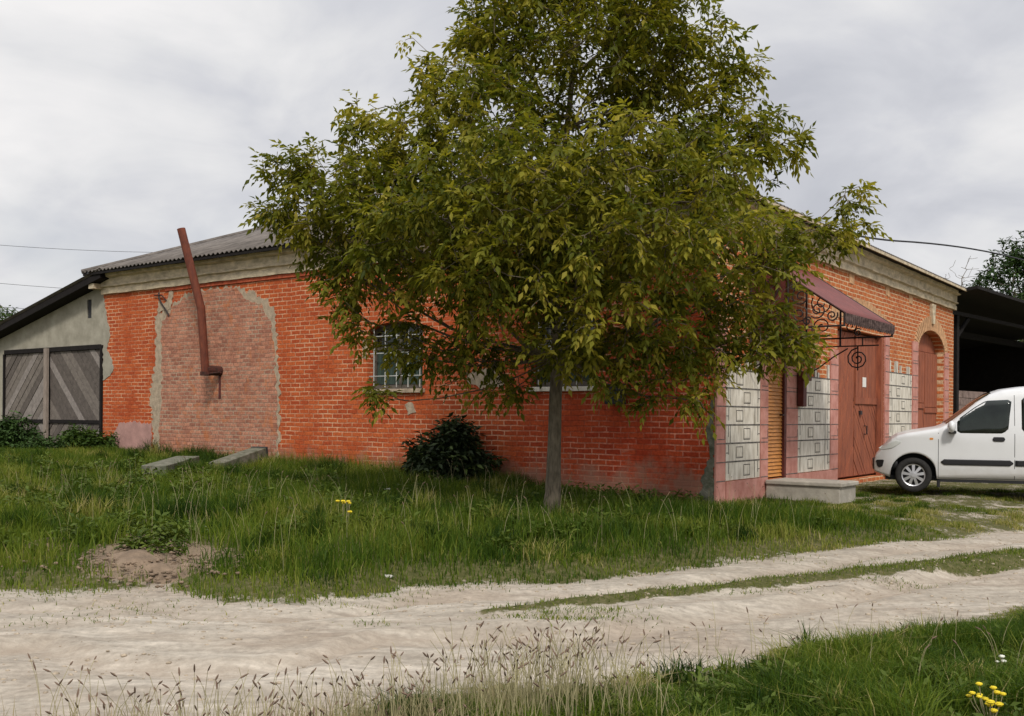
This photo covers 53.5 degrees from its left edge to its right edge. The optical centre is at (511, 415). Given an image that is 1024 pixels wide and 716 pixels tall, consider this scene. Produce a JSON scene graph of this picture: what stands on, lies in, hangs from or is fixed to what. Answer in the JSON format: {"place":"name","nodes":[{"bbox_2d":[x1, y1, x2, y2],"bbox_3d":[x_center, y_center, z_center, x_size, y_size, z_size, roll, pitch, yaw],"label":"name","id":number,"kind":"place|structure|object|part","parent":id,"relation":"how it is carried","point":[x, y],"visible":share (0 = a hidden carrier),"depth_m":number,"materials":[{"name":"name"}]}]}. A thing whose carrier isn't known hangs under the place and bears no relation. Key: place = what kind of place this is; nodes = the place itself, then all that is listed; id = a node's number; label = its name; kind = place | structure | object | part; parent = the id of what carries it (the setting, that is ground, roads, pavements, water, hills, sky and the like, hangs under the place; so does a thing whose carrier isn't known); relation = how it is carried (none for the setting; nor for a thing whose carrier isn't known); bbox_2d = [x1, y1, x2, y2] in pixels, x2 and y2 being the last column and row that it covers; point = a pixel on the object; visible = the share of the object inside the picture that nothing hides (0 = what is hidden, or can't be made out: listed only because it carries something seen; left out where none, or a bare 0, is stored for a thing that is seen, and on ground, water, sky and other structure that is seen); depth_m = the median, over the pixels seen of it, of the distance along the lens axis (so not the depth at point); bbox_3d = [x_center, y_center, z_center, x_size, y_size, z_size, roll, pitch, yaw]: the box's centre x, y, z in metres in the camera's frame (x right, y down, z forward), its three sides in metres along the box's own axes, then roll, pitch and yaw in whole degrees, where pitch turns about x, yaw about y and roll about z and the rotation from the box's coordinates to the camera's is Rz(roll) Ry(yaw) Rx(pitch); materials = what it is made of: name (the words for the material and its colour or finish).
{"place":"outdoors","nodes":[
{"label":"outdoors","id":0,"kind":"place"},
{"bbox_2d":[3,245,151,252],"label":"power line","id":1,"kind":"object","parent":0,"point":[67,249],"visible":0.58,"depth_m":78.54,"materials":[{"name":"metal"}]},
{"bbox_2d":[0,532,1023,715],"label":"dirt road","id":2,"kind":"structure","parent":0,"point":[257,652],"depth_m":7.12,"materials":[{"name":"beige soil"}]},
{"bbox_2d":[0,554,967,631],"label":"sand tufts","id":3,"kind":"object","parent":2,"relation":"on","point":[546,612],"visible":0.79,"depth_m":7.70,"materials":[{"name":"green plant"}]},
{"bbox_2d":[0,531,1023,715],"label":"track pebbles","id":4,"kind":"object","parent":2,"relation":"on","point":[279,682],"visible":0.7,"depth_m":7.54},
{"bbox_2d":[0,444,1023,715],"bbox_3d":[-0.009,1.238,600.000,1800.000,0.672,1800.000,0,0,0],"label":"ground","id":5,"kind":"structure","parent":0,"point":[974,517],"depth_m":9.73,"materials":[{"name":"green plant"}]},
{"bbox_2d":[0,305,17,320],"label":"deciduous tree","id":6,"kind":"object","parent":5,"relation":"on","point":[3,313],"visible":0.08,"depth_m":41.92,"materials":[{"name":"green plant"}]},
{"bbox_2d":[0,410,45,448],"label":"green bush","id":7,"kind":"object","parent":5,"relation":"on","point":[12,431],"visible":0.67,"depth_m":23.85,"materials":[{"name":"green plant"}]},
{"bbox_2d":[10,433,69,449],"bbox_3d":[-10.994,0.756,23.620,1.481,0.738,1.126,0,0,0],"label":"green bush","id":8,"kind":"object","parent":5,"relation":"on","point":[45,442],"visible":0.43,"depth_m":23.45,"materials":[{"name":"green plant"}]},
{"bbox_2d":[25,537,78,549],"bbox_3d":[-4.547,1.271,10.086,0.700,0.139,0.600,0,0,0],"label":"soil mound","id":9,"kind":"object","parent":5,"relation":"on","point":[52,544],"visible":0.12,"depth_m":9.96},
{"bbox_2d":[0,268,111,441],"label":"shed","id":10,"kind":"structure","parent":5,"relation":"on","point":[51,366],"depth_m":25.68,"materials":[{"name":"grey paint"}]},
{"bbox_2d":[88,300,91,317],"bbox_3d":[-10.350,-2.628,24.940,0.196,0.456,0.020,0,0,36],"label":"slot window","id":11,"kind":"structure","parent":10,"relation":"in","point":[89,301],"depth_m":24.95,"materials":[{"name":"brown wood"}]},
{"bbox_2d":[55,421,119,450],"bbox_3d":[-10.159,0.632,24.190,1.906,1.013,1.260,0,0,0],"label":"green bush","id":12,"kind":"object","parent":5,"relation":"on","point":[82,438],"visible":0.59,"depth_m":23.98,"materials":[{"name":"green plant"}]},
{"bbox_2d":[81,549,179,571],"bbox_3d":[-3.500,1.349,9.328,1.000,0.230,0.900,0,0,0],"label":"soil mound","id":13,"kind":"object","parent":5,"relation":"on","point":[138,556],"visible":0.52,"depth_m":9.22,"materials":[{"name":"brown soil"}]},
{"bbox_2d":[1,534,260,590],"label":"soil clods","id":14,"kind":"object","parent":5,"relation":"on","point":[148,579],"visible":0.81,"depth_m":9.01,"materials":[{"name":"brown soil"}]},
{"bbox_2d":[127,562,207,583],"bbox_3d":[-3.052,1.401,9.047,0.840,0.191,0.640,0,0,0],"label":"soil mound","id":15,"kind":"object","parent":5,"relation":"on","point":[159,568],"visible":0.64,"depth_m":8.93,"materials":[{"name":"brown soil"}]},
{"bbox_2d":[141,456,198,474],"bbox_3d":[-5.986,1.032,17.864,0.420,0.500,1.703,0,3,1],"label":"concrete slab","id":16,"kind":"object","parent":5,"relation":"on","point":[165,464],"depth_m":17.36,"materials":[{"name":"grey concrete"}]},
{"bbox_2d":[209,446,268,467],"bbox_3d":[-5.369,0.863,19.991,0.380,0.245,1.456,0,10,20],"label":"concrete slab","id":17,"kind":"object","parent":5,"relation":"on","point":[248,454],"visible":0.73,"depth_m":20.00,"materials":[{"name":"concrete"}]},
{"bbox_2d":[336,500,351,521],"bbox_3d":[-1.798,1.063,10.958,0.194,0.325,0.155,0,0,-41],"label":"wildflower","id":18,"kind":"object","parent":5,"relation":"on","point":[348,502],"visible":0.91,"depth_m":10.96,"materials":[{"name":"yellow plant"}]},
{"bbox_2d":[1,664,784,715],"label":"straw grass","id":19,"kind":"structure","parent":5,"relation":"on","point":[455,698],"depth_m":4.66,"materials":[{"name":"beige plant"}]},
{"bbox_2d":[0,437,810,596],"bbox_3d":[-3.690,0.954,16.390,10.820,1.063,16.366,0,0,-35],"label":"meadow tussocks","id":20,"kind":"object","parent":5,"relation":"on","point":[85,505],"visible":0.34,"depth_m":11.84,"materials":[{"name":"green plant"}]},
{"bbox_2d":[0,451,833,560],"bbox_3d":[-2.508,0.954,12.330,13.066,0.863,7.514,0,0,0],"label":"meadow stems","id":21,"kind":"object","parent":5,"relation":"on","point":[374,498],"visible":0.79,"depth_m":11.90,"materials":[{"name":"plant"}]},
{"bbox_2d":[0,445,838,555],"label":"meadow weeds","id":22,"kind":"object","parent":5,"relation":"on","point":[174,534],"visible":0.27,"depth_m":11.80,"materials":[{"name":"green plant"}]},
{"bbox_2d":[211,449,694,502],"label":"wall foot weeds","id":23,"kind":"object","parent":5,"relation":"on","point":[628,489],"depth_m":15.48,"materials":[{"name":"green plant"}]},
{"bbox_2d":[399,412,508,484],"bbox_3d":[-1.052,0.740,17.175,2.037,1.625,1.641,0,0,0],"label":"dark bush","id":24,"kind":"object","parent":5,"relation":"on","point":[455,443],"visible":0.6,"depth_m":16.83,"materials":[{"name":"green plant"}]},
{"bbox_2d":[81,159,966,503],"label":"brick building","id":25,"kind":"structure","parent":5,"relation":"on","point":[223,343],"depth_m":20.22,"materials":[{"name":"red brick"}]},
{"bbox_2d":[369,323,424,392],"bbox_3d":[-2.134,-1.081,18.893,1.520,1.310,0.280,0,0,36],"label":"window","id":26,"kind":"structure","parent":25,"relation":"in","point":[379,376],"depth_m":19.08,"materials":[{"name":"white glass"}]},
{"bbox_2d":[529,312,594,391],"bbox_3d":[0.863,-1.059,16.682,1.370,1.310,0.280,0,0,36],"label":"window","id":27,"kind":"structure","parent":25,"relation":"in","point":[574,384],"depth_m":16.72,"materials":[{"name":"grey glass"}]},
{"bbox_2d":[768,351,783,476],"bbox_3d":[4.348,-0.032,16.889,0.196,2.090,0.634,0,0,36],"label":"door","id":28,"kind":"structure","parent":25,"relation":"in","point":[775,414],"depth_m":16.90,"materials":[{"name":"orange wood"}]},
{"bbox_2d":[797,371,811,406],"bbox_3d":[5.077,-0.467,17.608,0.140,0.610,0.320,0,0,36],"label":"mailbox","id":29,"kind":"object","parent":25,"relation":"attached to","point":[802,396],"visible":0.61,"depth_m":17.49,"materials":[{"name":"brown metal"}]},
{"bbox_2d":[918,351,936,427],"bbox_3d":[10.083,-0.154,24.875,0.070,2.820,2.380,0,0,36],"label":"arched door","id":30,"kind":"structure","parent":25,"relation":"in","point":[927,362],"depth_m":25.08,"materials":[{"name":"red paint"}]},
{"bbox_2d":[861,236,1023,260],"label":"roof cable","id":31,"kind":"object","parent":25,"relation":"attached to","point":[942,245],"visible":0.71,"depth_m":26.31,"materials":[{"name":"rubber"}]},
{"bbox_2d":[28,597,1023,715],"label":"seed grass","id":32,"kind":"structure","parent":5,"relation":"on","point":[522,665],"depth_m":4.54,"materials":[{"name":"plant"}]},
{"bbox_2d":[237,0,892,513],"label":"maple tree","id":33,"kind":"object","parent":5,"relation":"on","point":[565,254],"visible":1,"depth_m":11.97,"materials":[{"name":"green plant"}]},
{"bbox_2d":[317,602,1023,715],"bbox_3d":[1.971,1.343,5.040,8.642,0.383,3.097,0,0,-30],"label":"verge grass","id":34,"kind":"structure","parent":5,"relation":"on","point":[831,660],"depth_m":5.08,"materials":[{"name":"green plant"}]},
{"bbox_2d":[558,623,1023,715],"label":"verge weeds","id":35,"kind":"object","parent":5,"relation":"on","point":[699,677],"visible":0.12,"depth_m":5.05,"materials":[{"name":"green plant"}]},
{"bbox_2d":[765,478,858,503],"bbox_3d":[4.834,1.271,16.361,1.240,0.470,0.840,0,0,36],"label":"concrete step","id":36,"kind":"object","parent":5,"relation":"on","point":[838,491],"visible":0.77,"depth_m":16.06,"materials":[{"name":"grey concrete"}]},
{"bbox_2d":[787,486,1023,534],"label":"parking tufts","id":37,"kind":"object","parent":5,"relation":"on","point":[899,510],"visible":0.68,"depth_m":15.25,"materials":[{"name":"green plant"}]},
{"bbox_2d":[872,386,1023,491],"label":"parked van","id":38,"kind":"object","parent":5,"relation":"on","point":[979,439],"visible":1,"depth_m":17.04,"materials":[{"name":"paint"}]},
{"bbox_3d":[7.901,0.008,16.987,0.832,0.562,0.122,0,0,20],"label":"front side window","id":39,"kind":"part","parent":38,"relation":"part of","materials":[{"name":"black glass"}]},
{"bbox_3d":[8.884,-0.017,16.636,0.957,0.608,0.133,0,0,20],"label":"rear side window","id":40,"kind":"part","parent":38,"relation":"part of","materials":[{"name":"black glass"}]},
{"bbox_2d":[959,391,986,409],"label":"block wall","id":41,"kind":"structure","parent":5,"relation":"on","point":[966,397],"depth_m":28.20,"materials":[{"name":"concrete"}]},
{"bbox_2d":[966,682,1005,715],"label":"wildflower","id":42,"kind":"object","parent":5,"relation":"on","point":[989,703],"visible":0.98,"depth_m":4.71,"materials":[{"name":"yellow plant"}]},
{"bbox_2d":[953,285,1023,413],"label":"open shed","id":43,"kind":"structure","parent":5,"relation":"on","point":[988,352],"depth_m":33.48,"materials":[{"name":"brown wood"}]},
{"bbox_2d":[962,230,1023,341],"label":"deciduous tree","id":44,"kind":"object","parent":5,"relation":"on","point":[1017,265],"visible":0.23,"depth_m":39.73,"materials":[{"name":"green plant"}]},
{"bbox_2d":[996,655,1005,666],"bbox_3d":[2.708,1.381,5.615,0.038,0.118,0.072,0,0,-16],"label":"wildflower","id":45,"kind":"object","parent":5,"relation":"on","point":[1001,656],"visible":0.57,"depth_m":5.61,"materials":[{"name":"white plant"}]},
{"bbox_2d":[0,0,1023,340],"label":"sky","id":46,"kind":"structure","parent":0,"point":[125,125],"materials":[{"name":"grey"}]},
{"bbox_2d":[476,546,1023,612],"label":"track grass","id":47,"kind":"structure","parent":0,"point":[1009,551],"depth_m":9.52,"materials":[{"name":"green plant"}]},
{"bbox_2d":[945,258,979,286],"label":"bare tree","id":48,"kind":"object","parent":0,"point":[964,273],"visible":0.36,"depth_m":46.02,"materials":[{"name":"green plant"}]}
]}

